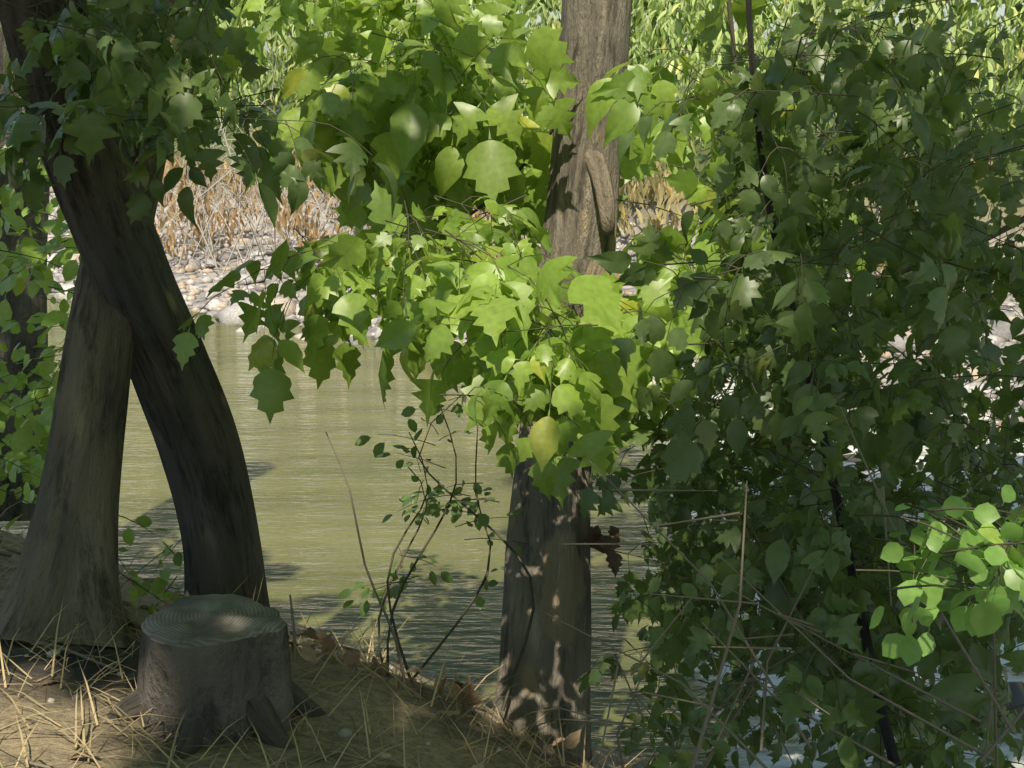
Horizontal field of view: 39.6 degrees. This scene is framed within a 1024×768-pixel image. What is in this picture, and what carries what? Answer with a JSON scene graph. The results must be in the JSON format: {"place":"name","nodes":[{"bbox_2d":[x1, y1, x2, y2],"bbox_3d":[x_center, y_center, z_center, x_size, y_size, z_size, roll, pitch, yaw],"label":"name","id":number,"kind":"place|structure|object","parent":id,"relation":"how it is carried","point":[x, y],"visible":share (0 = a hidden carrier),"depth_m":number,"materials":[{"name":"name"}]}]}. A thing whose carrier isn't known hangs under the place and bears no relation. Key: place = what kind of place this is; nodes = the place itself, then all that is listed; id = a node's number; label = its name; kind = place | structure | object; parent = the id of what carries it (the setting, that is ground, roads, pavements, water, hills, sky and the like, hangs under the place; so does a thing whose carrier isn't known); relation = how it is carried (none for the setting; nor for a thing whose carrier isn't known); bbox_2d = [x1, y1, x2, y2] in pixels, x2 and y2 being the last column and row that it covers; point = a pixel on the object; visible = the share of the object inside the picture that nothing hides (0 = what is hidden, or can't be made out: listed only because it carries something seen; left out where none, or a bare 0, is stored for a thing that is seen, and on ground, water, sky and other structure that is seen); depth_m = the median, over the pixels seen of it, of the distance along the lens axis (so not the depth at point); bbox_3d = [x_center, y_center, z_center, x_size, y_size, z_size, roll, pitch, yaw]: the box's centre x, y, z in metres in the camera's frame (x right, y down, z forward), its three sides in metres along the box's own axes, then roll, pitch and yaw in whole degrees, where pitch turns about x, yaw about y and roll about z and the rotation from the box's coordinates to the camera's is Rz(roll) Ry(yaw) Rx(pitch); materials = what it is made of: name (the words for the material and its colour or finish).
{"place":"outdoors","nodes":[
{"label":"outdoors","id":0,"kind":"place"},
{"bbox_2d":[0,295,1023,767],"bbox_3d":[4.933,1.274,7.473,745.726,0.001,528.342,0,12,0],"label":"river water","id":1,"kind":"structure","parent":0,"point":[306,527],"depth_m":9.15,"materials":[{"name":"green liquid"}]},
{"bbox_2d":[0,41,1023,767],"bbox_3d":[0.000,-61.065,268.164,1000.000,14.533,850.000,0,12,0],"label":"ground","id":2,"kind":"structure","parent":0,"point":[108,743],"depth_m":3.93,"materials":[{"name":"brown soil"}]},
{"bbox_2d":[0,28,49,520],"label":"tree trunk","id":3,"kind":"object","parent":2,"relation":"on","point":[23,304],"visible":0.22,"depth_m":7.00,"materials":[{"name":"plant"}]},
{"bbox_2d":[0,0,194,647],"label":"tree trunk","id":4,"kind":"object","parent":2,"relation":"on","point":[70,548],"visible":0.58,"depth_m":4.29,"materials":[{"name":"brown plant"}]},
{"bbox_2d":[0,94,291,652],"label":"bush","id":5,"kind":"object","parent":2,"relation":"on","point":[22,440],"depth_m":5.58,"materials":[{"name":"green plant"}]},
{"bbox_2d":[0,0,397,606],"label":"tree trunk","id":6,"kind":"object","parent":2,"relation":"on","point":[82,82],"visible":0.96,"depth_m":3.98,"materials":[{"name":"brown plant"}]},
{"bbox_2d":[107,594,325,759],"bbox_3d":[-0.784,0.862,3.782,0.633,0.544,0.648,-7,14,-30],"label":"stump","id":7,"kind":"object","parent":2,"relation":"on","point":[213,664],"visible":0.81,"depth_m":3.61,"materials":[{"name":"grey wood"}]},
{"bbox_2d":[0,527,609,767],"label":"pebbles","id":8,"kind":"object","parent":2,"relation":"on","point":[344,732],"visible":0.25,"depth_m":4.43,"materials":[{"name":"stone"}]},
{"bbox_2d":[154,43,490,297],"bbox_3d":[-2.697,-3.071,19.398,6.300,3.280,10.782,-7,14,-28],"label":"dead bush","id":9,"kind":"object","parent":2,"relation":"on","point":[207,250],"visible":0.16,"depth_m":19.94,"materials":[{"name":"beige plant"}]},
{"bbox_2d":[0,500,662,767],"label":"dry grass","id":10,"kind":"structure","parent":2,"relation":"on","point":[372,653],"depth_m":3.86,"materials":[{"name":"brown plant"}]},
{"bbox_2d":[20,524,644,767],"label":"dead leaves","id":11,"kind":"object","parent":2,"relation":"on","point":[349,657],"visible":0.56,"depth_m":4.42,"materials":[{"name":"brown plant"}]},
{"bbox_2d":[154,152,624,294],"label":"dry reeds","id":12,"kind":"object","parent":2,"relation":"on","point":[197,232],"visible":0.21,"depth_m":20.28,"materials":[{"name":"brown plant"}]},
{"bbox_2d":[337,383,536,710],"bbox_3d":[-0.273,0.514,4.841,0.741,1.020,0.978,-8,15,-34],"label":"bush","id":13,"kind":"object","parent":2,"relation":"on","point":[434,507],"depth_m":4.84,"materials":[{"name":"green plant"}]},
{"bbox_2d":[0,407,1023,767],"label":"twigs","id":14,"kind":"object","parent":2,"relation":"on","point":[790,619],"visible":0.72,"depth_m":3.17,"materials":[{"name":"brown wood"}]},
{"bbox_2d":[172,0,876,767],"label":"tree","id":15,"kind":"object","parent":2,"relation":"on","point":[446,132],"visible":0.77,"depth_m":4.59,"materials":[{"name":"green plant"}]},
{"bbox_2d":[470,0,1023,353],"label":"tree limbs","id":16,"kind":"object","parent":15,"relation":"attached to","point":[731,26],"visible":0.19,"depth_m":4.53,"materials":[{"name":"brown plant"}]},
{"bbox_2d":[47,193,1023,429],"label":"rocks","id":17,"kind":"object","parent":2,"relation":"on","point":[227,314],"visible":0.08,"depth_m":18.52,"materials":[{"name":"grey stone"}]},
{"bbox_2d":[87,0,1023,108],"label":"tree row","id":18,"kind":"object","parent":2,"relation":"on","point":[710,46],"visible":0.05,"depth_m":27.50,"materials":[{"name":"green plant"}]},
{"bbox_2d":[168,120,998,277],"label":"dry reeds","id":19,"kind":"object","parent":2,"relation":"on","point":[635,193],"depth_m":18.98,"materials":[{"name":"beige plant"}]},
{"bbox_2d":[185,0,1023,179],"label":"willow bush","id":20,"kind":"object","parent":2,"relation":"on","point":[694,22],"visible":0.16,"depth_m":20.63,"materials":[{"name":"green plant"}]},
{"bbox_2d":[576,0,1023,767],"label":"tree","id":21,"kind":"object","parent":2,"relation":"on","point":[900,416],"depth_m":3.52,"materials":[{"name":"green plant"}]},
{"bbox_2d":[746,0,901,767],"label":"tree stem","id":22,"kind":"object","parent":21,"relation":"attached to","point":[887,733],"visible":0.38,"depth_m":3.52,"materials":[{"name":"brown plant"}]},
{"bbox_2d":[854,476,1023,665],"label":"bright bush","id":23,"kind":"object","parent":2,"relation":"on","point":[983,617],"depth_m":2.46,"materials":[{"name":"green plant"}]},
{"bbox_2d":[253,0,1023,52],"label":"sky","id":24,"kind":"structure","parent":0,"point":[1000,11],"materials":[{"name":"white"}]},
{"bbox_2d":[667,419,1023,733],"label":"rocks in river","id":25,"kind":"object","parent":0,"point":[1017,689],"depth_m":6.38,"materials":[{"name":"grey stone"}]}
]}

